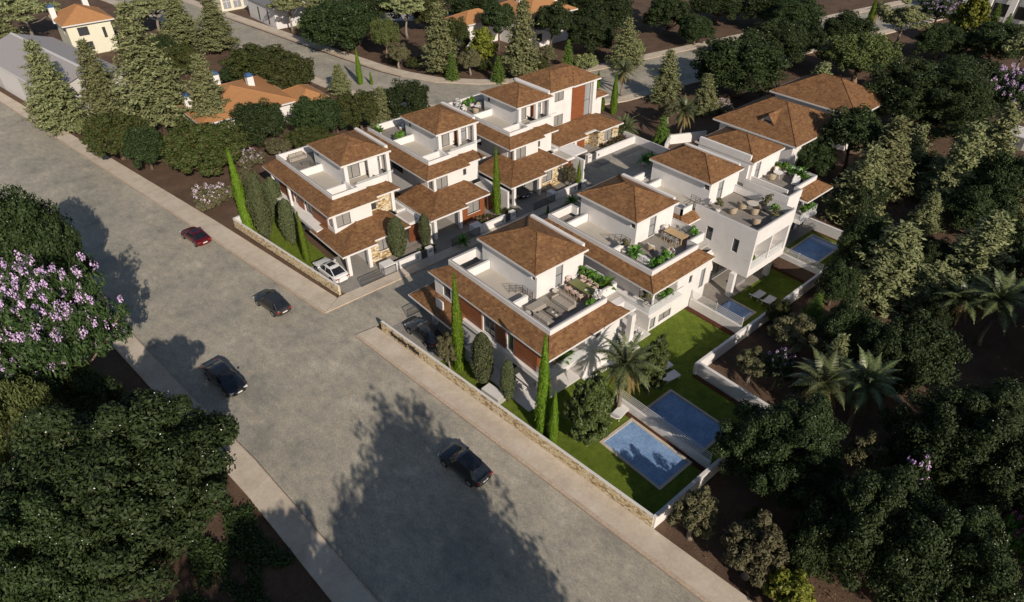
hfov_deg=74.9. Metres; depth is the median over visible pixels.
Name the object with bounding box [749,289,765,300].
sun lounger
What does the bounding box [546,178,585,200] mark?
front wall
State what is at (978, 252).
conifer tree
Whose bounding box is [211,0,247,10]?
glazed building
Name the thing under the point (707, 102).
conifer tree
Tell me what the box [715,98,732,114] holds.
flowering shrub
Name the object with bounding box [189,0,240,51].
conifer tree
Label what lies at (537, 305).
daybed
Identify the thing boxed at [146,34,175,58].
evergreen tree
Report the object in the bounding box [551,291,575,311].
sofa
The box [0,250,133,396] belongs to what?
flowering tree
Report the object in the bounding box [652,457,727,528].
garden wall
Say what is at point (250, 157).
flowering shrub
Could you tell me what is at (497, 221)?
front wall
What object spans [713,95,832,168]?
shingle house
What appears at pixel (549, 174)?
window
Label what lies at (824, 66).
conifer tree
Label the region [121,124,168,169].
evergreen tree
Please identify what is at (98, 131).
carob tree
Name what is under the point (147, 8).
pine tree
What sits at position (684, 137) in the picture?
garden wall
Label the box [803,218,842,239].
garden wall
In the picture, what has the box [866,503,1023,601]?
evergreen tree
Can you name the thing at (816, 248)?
swimming pool
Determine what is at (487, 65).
carob tree
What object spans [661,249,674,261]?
potted plant
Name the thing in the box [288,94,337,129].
evergreen tree
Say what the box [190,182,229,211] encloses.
flowering shrub
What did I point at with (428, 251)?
front wall
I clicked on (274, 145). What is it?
olive tree
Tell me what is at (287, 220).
columnar shrub
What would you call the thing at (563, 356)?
potted plant
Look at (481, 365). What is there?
columnar shrub
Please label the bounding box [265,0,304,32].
pine tree
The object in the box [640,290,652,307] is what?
potted plant
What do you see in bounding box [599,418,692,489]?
swimming pool
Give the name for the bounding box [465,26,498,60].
lime green tree
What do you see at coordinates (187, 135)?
carob tree
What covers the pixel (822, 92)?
shingle house
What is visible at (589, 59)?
light green bush
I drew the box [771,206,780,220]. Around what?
potted plant
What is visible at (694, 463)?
planting bed
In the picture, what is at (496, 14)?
evergreen tree
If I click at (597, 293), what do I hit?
potted plant
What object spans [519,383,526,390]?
patio chair
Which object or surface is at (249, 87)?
orange roof house
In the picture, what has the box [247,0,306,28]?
gabled building
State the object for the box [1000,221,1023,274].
evergreen tree
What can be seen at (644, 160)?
potted plant
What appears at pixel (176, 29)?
conifer tree
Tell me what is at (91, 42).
window
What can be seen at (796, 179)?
sofa
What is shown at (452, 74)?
fir tree
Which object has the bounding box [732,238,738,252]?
window
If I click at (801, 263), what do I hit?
slat fence
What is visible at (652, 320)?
window
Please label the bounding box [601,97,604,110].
cypress
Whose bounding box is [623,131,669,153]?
garden wall
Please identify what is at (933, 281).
conifer tree
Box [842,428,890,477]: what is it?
olive tree
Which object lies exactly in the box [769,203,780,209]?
potted plant
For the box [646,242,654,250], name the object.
armchair
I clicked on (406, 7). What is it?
pine tree
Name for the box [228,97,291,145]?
evergreen tree
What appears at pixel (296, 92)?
orange roof house
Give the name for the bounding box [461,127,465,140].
window
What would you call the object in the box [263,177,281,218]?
columnar shrub
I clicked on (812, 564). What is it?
evergreen tree
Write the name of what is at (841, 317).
evergreen tree
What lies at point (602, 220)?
villa
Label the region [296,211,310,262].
cypress
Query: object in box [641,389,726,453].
swimming pool
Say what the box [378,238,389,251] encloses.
window
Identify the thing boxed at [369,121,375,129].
potted plant
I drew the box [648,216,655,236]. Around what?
door
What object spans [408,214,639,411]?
villa
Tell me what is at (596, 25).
evergreen tree
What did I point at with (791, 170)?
potted plant
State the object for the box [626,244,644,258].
potted plant
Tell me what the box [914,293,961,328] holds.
evergreen tree
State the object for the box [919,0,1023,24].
modern building
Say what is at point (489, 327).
window
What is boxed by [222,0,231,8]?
window
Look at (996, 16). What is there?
fir tree
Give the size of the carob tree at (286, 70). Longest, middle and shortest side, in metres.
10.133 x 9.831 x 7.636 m
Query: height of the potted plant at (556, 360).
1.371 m
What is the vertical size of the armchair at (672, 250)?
0.807 m
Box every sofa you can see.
[287,151,306,162]
[533,312,554,327]
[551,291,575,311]
[636,253,650,265]
[734,276,744,286]
[791,174,800,185]
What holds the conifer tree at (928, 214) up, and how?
on the ground at (296, 582)
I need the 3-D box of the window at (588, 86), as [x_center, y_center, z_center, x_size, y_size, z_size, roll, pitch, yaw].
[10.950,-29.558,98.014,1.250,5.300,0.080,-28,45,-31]
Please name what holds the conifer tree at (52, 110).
on the ground at (296, 582)
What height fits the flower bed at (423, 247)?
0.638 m
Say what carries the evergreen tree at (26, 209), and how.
on the ground at (296, 582)
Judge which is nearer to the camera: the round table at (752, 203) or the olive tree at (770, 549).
the olive tree at (770, 549)
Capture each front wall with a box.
[379,245,433,274]
[469,209,515,235]
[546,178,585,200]
[585,136,634,162]
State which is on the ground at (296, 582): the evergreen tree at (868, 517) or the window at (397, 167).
the evergreen tree at (868, 517)
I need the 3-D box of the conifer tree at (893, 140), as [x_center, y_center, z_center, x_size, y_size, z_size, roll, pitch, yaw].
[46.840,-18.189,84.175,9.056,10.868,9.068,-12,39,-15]
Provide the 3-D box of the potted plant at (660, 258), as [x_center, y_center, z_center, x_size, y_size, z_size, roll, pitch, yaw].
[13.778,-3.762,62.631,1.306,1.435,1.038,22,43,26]
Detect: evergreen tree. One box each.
[0,183,84,289]
[0,388,240,601]
[0,465,112,601]
[8,207,96,280]
[64,368,128,420]
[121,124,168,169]
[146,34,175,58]
[219,63,248,81]
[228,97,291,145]
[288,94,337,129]
[295,0,377,50]
[323,98,347,132]
[343,0,400,29]
[382,78,430,118]
[443,0,494,15]
[478,0,515,51]
[529,0,575,43]
[562,0,633,30]
[566,11,617,52]
[642,0,691,35]
[677,13,716,44]
[688,0,745,23]
[689,27,791,98]
[711,392,849,511]
[737,18,809,67]
[739,0,800,20]
[763,0,826,27]
[784,510,842,584]
[791,18,828,64]
[795,134,838,175]
[803,465,952,601]
[814,258,862,305]
[816,299,874,355]
[820,103,885,177]
[822,9,879,40]
[830,209,894,268]
[832,176,892,222]
[846,317,898,372]
[856,322,932,397]
[861,54,999,142]
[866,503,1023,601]
[873,306,972,387]
[876,376,1023,514]
[904,149,942,183]
[910,22,970,59]
[914,233,954,278]
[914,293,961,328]
[940,52,1004,107]
[944,184,1023,234]
[964,21,1023,62]
[965,150,1023,214]
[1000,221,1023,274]
[1014,268,1023,301]
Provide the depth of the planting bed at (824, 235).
79.25 m
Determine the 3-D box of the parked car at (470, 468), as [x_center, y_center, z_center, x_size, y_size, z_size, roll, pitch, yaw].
[-3.655,12.479,51.577,4.554,1.600,2.240,29,46,32]
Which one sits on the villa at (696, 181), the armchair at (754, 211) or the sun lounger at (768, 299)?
the armchair at (754, 211)
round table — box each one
[747,200,758,206]
[774,170,782,176]
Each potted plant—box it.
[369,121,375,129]
[372,123,385,133]
[394,131,402,138]
[454,98,461,108]
[454,233,470,246]
[460,100,470,108]
[465,96,475,106]
[552,357,559,367]
[558,353,571,364]
[565,194,578,203]
[566,349,574,356]
[578,265,586,278]
[585,269,597,282]
[585,298,595,305]
[591,274,606,286]
[592,288,602,301]
[598,275,615,290]
[620,238,629,253]
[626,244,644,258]
[636,153,652,165]
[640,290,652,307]
[647,257,661,268]
[653,255,665,262]
[657,291,667,302]
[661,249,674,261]
[663,287,673,299]
[690,225,699,238]
[715,197,723,212]
[761,194,773,210]
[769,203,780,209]
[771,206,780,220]
[775,161,781,166]
[782,161,790,173]
[788,165,798,175]
[793,167,809,178]
[799,205,809,215]
[802,173,810,181]
[805,203,813,213]
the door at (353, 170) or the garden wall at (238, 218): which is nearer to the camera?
the door at (353, 170)
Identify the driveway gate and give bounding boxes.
[360,264,396,286]
[407,304,424,316]
[452,227,479,246]
[534,194,555,209]
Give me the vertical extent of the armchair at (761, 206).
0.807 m
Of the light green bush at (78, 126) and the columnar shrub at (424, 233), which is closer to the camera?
the columnar shrub at (424, 233)
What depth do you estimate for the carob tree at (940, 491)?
45.85 m
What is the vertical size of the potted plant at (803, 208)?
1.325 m
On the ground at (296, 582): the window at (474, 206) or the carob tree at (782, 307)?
the carob tree at (782, 307)
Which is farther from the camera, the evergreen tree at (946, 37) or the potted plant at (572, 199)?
the evergreen tree at (946, 37)
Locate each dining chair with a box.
[566,275,571,286]
[570,288,576,295]
[576,292,583,300]
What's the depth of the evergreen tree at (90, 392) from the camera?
52.02 m
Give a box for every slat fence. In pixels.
[617,391,712,468]
[689,289,743,332]
[779,247,823,273]
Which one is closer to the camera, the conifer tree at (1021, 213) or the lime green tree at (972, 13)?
the conifer tree at (1021, 213)
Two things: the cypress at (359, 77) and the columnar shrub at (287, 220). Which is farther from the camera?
the cypress at (359, 77)
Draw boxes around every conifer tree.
[0,13,26,38]
[17,39,95,135]
[71,37,125,116]
[107,0,190,131]
[156,0,201,44]
[184,51,232,123]
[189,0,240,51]
[326,64,351,94]
[367,86,396,126]
[419,1,462,73]
[500,0,541,75]
[605,17,646,71]
[645,48,684,102]
[689,73,720,115]
[811,60,832,74]
[814,332,853,394]
[815,143,892,227]
[836,114,919,205]
[847,219,934,317]
[896,123,932,188]
[898,259,952,316]
[903,190,947,237]
[908,155,944,196]
[912,120,991,210]
[926,208,1019,306]
[946,479,987,511]
[968,100,1023,171]
[1001,183,1023,232]
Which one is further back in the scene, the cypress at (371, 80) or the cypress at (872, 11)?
the cypress at (872, 11)
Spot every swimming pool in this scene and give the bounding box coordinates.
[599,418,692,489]
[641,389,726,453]
[715,299,756,323]
[787,234,838,264]
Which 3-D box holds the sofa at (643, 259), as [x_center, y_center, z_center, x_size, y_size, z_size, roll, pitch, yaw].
[12.665,-4.035,63.479,0.800,0.720,1.500,-28,45,-31]
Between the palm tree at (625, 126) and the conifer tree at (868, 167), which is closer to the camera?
the conifer tree at (868, 167)
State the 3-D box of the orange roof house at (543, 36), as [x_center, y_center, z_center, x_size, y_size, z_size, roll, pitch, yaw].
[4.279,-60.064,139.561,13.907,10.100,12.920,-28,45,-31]
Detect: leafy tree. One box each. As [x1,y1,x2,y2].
[563,370,614,445]
[637,334,670,395]
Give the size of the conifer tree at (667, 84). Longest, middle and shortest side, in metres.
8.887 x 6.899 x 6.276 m
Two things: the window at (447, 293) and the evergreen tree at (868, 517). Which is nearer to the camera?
the evergreen tree at (868, 517)
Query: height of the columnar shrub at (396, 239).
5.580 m
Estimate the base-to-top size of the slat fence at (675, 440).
1.950 m
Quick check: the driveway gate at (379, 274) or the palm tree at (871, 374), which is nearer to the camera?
the palm tree at (871, 374)
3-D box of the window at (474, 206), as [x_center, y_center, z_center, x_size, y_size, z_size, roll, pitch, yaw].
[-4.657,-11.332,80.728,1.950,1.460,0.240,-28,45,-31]
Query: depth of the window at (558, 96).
93.62 m
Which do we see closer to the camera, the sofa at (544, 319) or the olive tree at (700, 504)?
the olive tree at (700, 504)
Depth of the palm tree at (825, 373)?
52.46 m
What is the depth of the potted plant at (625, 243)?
64.48 m
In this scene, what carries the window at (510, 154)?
in the villa at (514, 126)
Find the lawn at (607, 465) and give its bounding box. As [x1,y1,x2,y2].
[252,215,839,514]
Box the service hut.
[1011,125,1023,150]
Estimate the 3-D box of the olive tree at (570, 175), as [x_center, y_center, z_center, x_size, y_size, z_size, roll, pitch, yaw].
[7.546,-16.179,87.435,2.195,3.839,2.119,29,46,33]
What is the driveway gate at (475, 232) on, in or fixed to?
on the pavement
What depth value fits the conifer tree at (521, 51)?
117.83 m
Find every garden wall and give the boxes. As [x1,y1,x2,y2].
[233,212,268,222]
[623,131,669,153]
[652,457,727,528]
[665,131,706,147]
[692,257,844,374]
[697,362,770,408]
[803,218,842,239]
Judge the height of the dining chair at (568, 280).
0.862 m
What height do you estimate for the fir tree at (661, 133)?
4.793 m
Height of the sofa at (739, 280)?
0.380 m
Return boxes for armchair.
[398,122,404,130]
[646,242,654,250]
[667,247,675,253]
[729,208,737,214]
[739,201,746,209]
[750,209,759,214]
[752,219,760,225]
[757,200,765,209]
[768,174,776,179]
[773,166,781,174]
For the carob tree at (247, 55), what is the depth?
115.50 m
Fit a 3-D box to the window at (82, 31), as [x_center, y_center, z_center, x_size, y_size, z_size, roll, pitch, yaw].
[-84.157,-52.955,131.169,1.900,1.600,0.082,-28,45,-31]
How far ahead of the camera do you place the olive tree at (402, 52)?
124.58 m
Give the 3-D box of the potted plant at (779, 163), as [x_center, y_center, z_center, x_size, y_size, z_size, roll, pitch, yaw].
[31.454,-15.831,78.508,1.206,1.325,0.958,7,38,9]
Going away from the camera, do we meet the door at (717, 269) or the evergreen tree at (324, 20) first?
the door at (717, 269)
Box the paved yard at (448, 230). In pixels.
[311,141,643,360]
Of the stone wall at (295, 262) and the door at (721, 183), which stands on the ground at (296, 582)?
the stone wall at (295, 262)
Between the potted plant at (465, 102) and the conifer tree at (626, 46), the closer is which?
the potted plant at (465, 102)
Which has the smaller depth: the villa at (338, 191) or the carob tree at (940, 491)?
the carob tree at (940, 491)
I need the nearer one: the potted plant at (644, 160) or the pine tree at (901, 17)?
the potted plant at (644, 160)
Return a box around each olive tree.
[227,185,243,198]
[237,167,259,184]
[263,137,293,153]
[385,42,410,68]
[435,332,456,368]
[457,47,480,74]
[538,44,556,62]
[561,164,577,185]
[658,97,679,123]
[667,485,718,540]
[720,509,789,587]
[735,345,770,382]
[767,312,821,353]
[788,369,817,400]
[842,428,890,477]
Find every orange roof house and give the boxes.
[175,71,295,134]
[281,84,328,105]
[445,8,497,45]
[499,0,577,46]
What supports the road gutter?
on the road
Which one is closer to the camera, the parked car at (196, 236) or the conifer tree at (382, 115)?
the parked car at (196, 236)
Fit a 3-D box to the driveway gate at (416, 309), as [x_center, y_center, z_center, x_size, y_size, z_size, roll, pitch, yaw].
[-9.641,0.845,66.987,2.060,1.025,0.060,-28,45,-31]
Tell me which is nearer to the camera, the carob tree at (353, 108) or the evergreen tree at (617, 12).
the carob tree at (353, 108)
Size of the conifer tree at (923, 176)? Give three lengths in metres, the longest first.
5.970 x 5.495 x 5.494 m
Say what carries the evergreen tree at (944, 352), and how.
on the ground at (296, 582)
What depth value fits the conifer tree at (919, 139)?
85.84 m
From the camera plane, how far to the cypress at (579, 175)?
87.22 m
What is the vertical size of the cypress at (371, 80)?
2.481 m
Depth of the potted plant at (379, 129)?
86.70 m
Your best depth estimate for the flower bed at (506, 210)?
82.68 m
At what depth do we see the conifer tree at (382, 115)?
101.94 m
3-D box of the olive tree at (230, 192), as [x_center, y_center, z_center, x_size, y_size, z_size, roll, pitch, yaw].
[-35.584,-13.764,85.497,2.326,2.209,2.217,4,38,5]
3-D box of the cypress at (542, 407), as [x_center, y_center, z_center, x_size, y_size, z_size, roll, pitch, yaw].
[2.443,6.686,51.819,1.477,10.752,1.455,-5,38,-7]
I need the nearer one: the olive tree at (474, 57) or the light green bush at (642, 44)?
the olive tree at (474, 57)
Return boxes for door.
[347,163,359,178]
[441,133,448,146]
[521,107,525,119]
[555,264,562,286]
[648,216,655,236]
[710,262,726,279]
[716,180,723,199]
[754,162,760,176]
[1015,139,1023,149]
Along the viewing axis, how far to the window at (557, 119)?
95.68 m
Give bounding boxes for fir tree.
[445,52,459,81]
[491,55,506,84]
[561,39,574,64]
[652,115,670,146]
[800,293,825,324]
[990,3,1001,21]
[1004,13,1012,23]
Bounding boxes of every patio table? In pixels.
[516,371,535,390]
[620,318,638,331]
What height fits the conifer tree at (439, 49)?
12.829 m
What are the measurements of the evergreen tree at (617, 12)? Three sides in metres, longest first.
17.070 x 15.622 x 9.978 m
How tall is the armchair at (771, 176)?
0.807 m
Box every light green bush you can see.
[74,114,91,133]
[295,23,306,30]
[573,52,598,69]
[635,41,646,52]
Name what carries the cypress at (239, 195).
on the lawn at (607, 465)
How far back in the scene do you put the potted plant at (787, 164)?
77.83 m
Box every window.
[77,26,89,35]
[86,41,94,48]
[102,27,107,36]
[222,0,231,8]
[233,0,241,6]
[305,201,312,214]
[336,212,350,227]
[371,202,375,209]
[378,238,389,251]
[392,162,402,172]
[436,176,447,189]
[444,285,450,298]
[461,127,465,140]
[467,200,479,214]
[484,315,494,337]
[508,151,512,158]
[508,333,512,351]
[516,146,525,159]
[534,102,540,114]
[537,33,541,41]
[542,170,552,183]
[554,113,562,125]
[555,91,563,101]
[584,82,590,114]
[604,128,611,141]
[649,317,654,328]
[658,309,669,320]
[698,268,704,286]
[705,226,713,239]
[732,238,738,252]
[990,2,1009,16]
[1013,7,1023,20]
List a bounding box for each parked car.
[180,226,210,246]
[201,358,247,396]
[253,290,291,316]
[313,257,349,282]
[404,317,443,347]
[437,443,492,487]
[499,183,531,199]
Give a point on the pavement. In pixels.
(326, 568)
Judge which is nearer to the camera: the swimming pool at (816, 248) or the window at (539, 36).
the swimming pool at (816, 248)
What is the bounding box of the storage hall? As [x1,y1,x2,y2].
[0,32,135,117]
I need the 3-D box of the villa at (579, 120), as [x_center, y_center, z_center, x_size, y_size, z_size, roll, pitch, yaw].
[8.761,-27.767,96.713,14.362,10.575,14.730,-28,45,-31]
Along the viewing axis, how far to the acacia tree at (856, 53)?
115.32 m
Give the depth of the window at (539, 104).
92.35 m
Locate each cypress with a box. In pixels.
[226,148,252,228]
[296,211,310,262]
[355,48,362,84]
[369,72,372,84]
[450,273,465,371]
[491,146,500,214]
[534,335,550,435]
[548,390,558,443]
[575,160,581,182]
[597,71,600,87]
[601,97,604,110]
[609,74,618,114]
[867,0,876,29]
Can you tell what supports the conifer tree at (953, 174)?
on the ground at (296, 582)
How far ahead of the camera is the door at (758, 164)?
76.49 m
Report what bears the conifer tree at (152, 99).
on the ground at (296, 582)
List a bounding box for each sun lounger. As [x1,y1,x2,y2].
[610,403,628,421]
[662,370,680,384]
[664,361,672,370]
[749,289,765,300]
[760,295,776,304]
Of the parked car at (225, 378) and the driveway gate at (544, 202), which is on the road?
the parked car at (225, 378)
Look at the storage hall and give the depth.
112.75 m
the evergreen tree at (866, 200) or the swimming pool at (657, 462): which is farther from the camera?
the evergreen tree at (866, 200)
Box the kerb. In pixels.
[0,0,924,601]
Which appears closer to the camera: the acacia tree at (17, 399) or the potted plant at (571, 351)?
the acacia tree at (17, 399)
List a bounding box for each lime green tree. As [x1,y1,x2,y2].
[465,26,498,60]
[761,566,815,601]
[945,0,991,32]
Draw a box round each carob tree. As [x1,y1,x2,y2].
[79,111,149,159]
[157,43,203,76]
[159,117,249,176]
[217,42,291,78]
[258,50,314,89]
[282,124,334,147]
[335,89,382,131]
[387,58,396,63]
[405,56,421,69]
[411,0,447,26]
[445,16,470,55]
[478,59,492,73]
[532,58,550,70]
[765,299,792,321]
[921,474,952,506]
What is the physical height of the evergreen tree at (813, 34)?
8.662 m
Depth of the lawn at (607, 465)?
59.01 m
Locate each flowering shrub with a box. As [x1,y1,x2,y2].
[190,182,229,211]
[236,147,265,168]
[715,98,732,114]
[990,510,1023,563]
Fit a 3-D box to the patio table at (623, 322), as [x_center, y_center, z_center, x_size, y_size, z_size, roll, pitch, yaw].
[11.366,2.586,64.953,1.000,0.750,1.800,-28,45,-31]
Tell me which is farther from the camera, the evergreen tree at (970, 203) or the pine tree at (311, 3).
the pine tree at (311, 3)
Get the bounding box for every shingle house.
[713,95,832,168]
[769,73,884,150]
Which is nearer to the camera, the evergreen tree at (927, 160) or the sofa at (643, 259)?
the sofa at (643, 259)
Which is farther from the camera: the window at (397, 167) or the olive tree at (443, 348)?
the window at (397, 167)
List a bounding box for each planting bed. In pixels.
[613,403,705,471]
[685,306,734,335]
[692,374,737,404]
[771,265,804,283]
[811,229,836,241]
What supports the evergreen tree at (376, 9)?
on the ground at (296, 582)
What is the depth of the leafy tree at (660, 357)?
55.40 m
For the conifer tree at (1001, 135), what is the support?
on the ground at (296, 582)
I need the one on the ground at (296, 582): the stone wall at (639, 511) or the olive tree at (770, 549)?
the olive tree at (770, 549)
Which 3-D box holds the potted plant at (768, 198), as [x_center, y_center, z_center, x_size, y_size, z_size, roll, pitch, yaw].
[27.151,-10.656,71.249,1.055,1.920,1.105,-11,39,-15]
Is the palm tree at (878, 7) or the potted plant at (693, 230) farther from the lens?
the palm tree at (878, 7)
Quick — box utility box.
[481,383,505,403]
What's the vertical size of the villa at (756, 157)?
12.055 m
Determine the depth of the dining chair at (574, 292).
58.97 m
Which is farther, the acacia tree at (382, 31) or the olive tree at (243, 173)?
the acacia tree at (382, 31)
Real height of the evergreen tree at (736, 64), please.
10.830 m
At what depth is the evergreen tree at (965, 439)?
44.70 m
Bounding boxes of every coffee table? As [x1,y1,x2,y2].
[300,160,309,165]
[546,307,561,319]
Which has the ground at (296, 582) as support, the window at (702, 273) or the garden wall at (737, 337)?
the garden wall at (737, 337)
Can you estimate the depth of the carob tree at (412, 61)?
125.30 m
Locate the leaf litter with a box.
[667,141,1023,601]
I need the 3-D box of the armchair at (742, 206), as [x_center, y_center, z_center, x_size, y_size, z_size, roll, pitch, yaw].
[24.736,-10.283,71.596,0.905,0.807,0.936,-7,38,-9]
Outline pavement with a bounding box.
[0,0,947,601]
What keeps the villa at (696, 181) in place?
on the lawn at (607, 465)
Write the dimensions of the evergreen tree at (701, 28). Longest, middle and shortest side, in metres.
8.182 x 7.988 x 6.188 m
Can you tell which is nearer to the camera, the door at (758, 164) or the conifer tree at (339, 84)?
the door at (758, 164)
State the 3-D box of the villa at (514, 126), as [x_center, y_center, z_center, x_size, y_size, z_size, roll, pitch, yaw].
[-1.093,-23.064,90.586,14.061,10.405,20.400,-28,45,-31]
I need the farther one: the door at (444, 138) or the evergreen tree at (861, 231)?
the door at (444, 138)
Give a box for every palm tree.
[589,331,665,407]
[608,57,638,95]
[616,113,637,137]
[665,93,701,133]
[785,344,864,414]
[832,344,907,432]
[866,0,887,31]
[933,275,989,331]
[958,266,1023,345]
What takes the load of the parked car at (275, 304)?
on the road
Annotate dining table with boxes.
[569,278,594,299]
[664,227,687,244]
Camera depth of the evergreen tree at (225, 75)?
117.05 m
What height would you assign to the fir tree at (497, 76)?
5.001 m
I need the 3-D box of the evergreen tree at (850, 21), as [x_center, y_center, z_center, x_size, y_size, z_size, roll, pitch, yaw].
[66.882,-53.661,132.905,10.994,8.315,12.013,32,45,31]
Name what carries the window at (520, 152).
in the villa at (514, 126)
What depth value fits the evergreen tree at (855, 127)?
86.15 m
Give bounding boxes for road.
[0,0,931,601]
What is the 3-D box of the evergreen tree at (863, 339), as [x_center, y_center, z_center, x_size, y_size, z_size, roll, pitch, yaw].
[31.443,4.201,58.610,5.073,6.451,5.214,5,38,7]
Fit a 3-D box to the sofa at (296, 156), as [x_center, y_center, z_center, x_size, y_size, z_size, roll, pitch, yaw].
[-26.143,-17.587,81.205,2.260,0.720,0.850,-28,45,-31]
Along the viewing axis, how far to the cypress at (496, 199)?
80.41 m
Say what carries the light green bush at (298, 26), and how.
on the ground at (296, 582)
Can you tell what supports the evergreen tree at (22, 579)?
on the ground at (296, 582)
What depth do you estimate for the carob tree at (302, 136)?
95.54 m
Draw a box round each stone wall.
[233,218,340,294]
[381,320,653,526]
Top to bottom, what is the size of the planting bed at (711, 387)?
0.100 m
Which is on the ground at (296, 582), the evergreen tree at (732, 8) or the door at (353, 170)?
the evergreen tree at (732, 8)
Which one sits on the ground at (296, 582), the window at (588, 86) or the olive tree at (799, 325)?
the olive tree at (799, 325)
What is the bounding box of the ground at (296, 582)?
[0,0,1023,601]
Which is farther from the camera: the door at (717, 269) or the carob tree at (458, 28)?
the carob tree at (458, 28)
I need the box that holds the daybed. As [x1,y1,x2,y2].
[525,299,545,314]
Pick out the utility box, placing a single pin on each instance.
(494, 393)
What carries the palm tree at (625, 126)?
on the ground at (296, 582)
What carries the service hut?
on the ground at (296, 582)
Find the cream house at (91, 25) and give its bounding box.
[46,0,118,53]
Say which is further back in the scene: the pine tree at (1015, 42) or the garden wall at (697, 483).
the pine tree at (1015, 42)
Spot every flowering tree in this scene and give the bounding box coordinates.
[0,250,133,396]
[764,347,796,390]
[899,454,931,484]
[913,0,961,23]
[987,63,1023,118]
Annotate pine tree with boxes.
[0,0,62,34]
[128,0,183,33]
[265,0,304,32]
[302,0,324,8]
[379,0,424,38]
[876,0,931,47]
[1001,26,1023,69]
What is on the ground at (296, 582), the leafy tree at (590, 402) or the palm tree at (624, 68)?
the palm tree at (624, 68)
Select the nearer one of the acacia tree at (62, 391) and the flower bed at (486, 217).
the acacia tree at (62, 391)
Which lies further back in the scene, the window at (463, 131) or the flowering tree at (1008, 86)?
the flowering tree at (1008, 86)
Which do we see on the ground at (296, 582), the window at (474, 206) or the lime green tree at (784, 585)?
the lime green tree at (784, 585)
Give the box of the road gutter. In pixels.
[224,17,400,76]
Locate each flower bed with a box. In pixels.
[417,243,435,250]
[473,213,499,223]
[500,207,516,213]
[600,135,626,146]
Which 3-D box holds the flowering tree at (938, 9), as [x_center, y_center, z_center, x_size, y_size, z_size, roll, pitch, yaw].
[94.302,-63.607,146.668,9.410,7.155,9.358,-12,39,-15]
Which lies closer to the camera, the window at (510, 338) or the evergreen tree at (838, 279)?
the window at (510, 338)
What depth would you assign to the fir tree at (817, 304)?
65.43 m
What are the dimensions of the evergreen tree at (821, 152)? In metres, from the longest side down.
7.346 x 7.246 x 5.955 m
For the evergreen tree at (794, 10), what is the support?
on the ground at (296, 582)
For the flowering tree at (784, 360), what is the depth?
56.59 m
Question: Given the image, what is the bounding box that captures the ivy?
[173,498,324,601]
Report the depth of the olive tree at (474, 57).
121.60 m
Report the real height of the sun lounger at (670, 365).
0.889 m
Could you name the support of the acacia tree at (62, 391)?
on the ground at (296, 582)
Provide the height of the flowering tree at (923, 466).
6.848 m
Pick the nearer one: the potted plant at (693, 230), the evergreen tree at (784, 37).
the potted plant at (693, 230)
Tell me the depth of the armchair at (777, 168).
78.08 m
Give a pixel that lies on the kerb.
(568, 496)
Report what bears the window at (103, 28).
in the cream house at (91, 25)
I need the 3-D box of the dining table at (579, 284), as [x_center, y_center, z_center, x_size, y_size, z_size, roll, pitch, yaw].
[6.286,-0.994,59.575,1.060,0.750,2.500,-28,45,-31]
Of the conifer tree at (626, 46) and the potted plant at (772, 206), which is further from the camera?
the conifer tree at (626, 46)
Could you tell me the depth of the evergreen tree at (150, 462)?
40.25 m
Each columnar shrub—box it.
[244,171,273,240]
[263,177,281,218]
[278,198,298,245]
[387,216,406,257]
[418,213,431,246]
[469,332,493,386]
[499,359,516,401]
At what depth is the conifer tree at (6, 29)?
133.50 m
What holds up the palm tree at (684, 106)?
on the ground at (296, 582)
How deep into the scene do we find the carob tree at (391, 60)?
128.21 m
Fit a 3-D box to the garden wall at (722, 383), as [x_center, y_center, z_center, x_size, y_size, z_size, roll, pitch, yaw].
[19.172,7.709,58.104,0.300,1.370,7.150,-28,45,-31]
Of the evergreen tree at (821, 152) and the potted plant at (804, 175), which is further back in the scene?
the evergreen tree at (821, 152)
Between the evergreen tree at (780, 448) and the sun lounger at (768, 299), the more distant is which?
the sun lounger at (768, 299)
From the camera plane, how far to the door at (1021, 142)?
97.95 m
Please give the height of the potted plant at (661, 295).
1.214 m
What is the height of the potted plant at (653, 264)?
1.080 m
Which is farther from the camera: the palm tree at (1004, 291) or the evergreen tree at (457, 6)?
the evergreen tree at (457, 6)
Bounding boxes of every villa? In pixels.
[262,127,432,275]
[366,102,508,239]
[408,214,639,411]
[447,79,584,205]
[513,63,623,155]
[544,173,714,348]
[633,143,795,309]
[695,126,833,247]
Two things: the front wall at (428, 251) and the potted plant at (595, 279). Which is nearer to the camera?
the potted plant at (595, 279)
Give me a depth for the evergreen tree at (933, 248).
69.40 m
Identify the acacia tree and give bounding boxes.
[0,375,61,469]
[39,358,94,408]
[369,16,400,54]
[817,31,904,83]
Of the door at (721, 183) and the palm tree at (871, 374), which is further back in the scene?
the door at (721, 183)
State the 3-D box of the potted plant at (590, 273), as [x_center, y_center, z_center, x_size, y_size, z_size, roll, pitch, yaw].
[7.283,-2.357,60.793,1.306,1.435,1.038,1,37,2]
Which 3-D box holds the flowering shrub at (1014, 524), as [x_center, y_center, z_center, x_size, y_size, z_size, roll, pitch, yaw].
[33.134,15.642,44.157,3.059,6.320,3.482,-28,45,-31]
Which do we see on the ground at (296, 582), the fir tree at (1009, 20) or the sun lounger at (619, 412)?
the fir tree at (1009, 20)

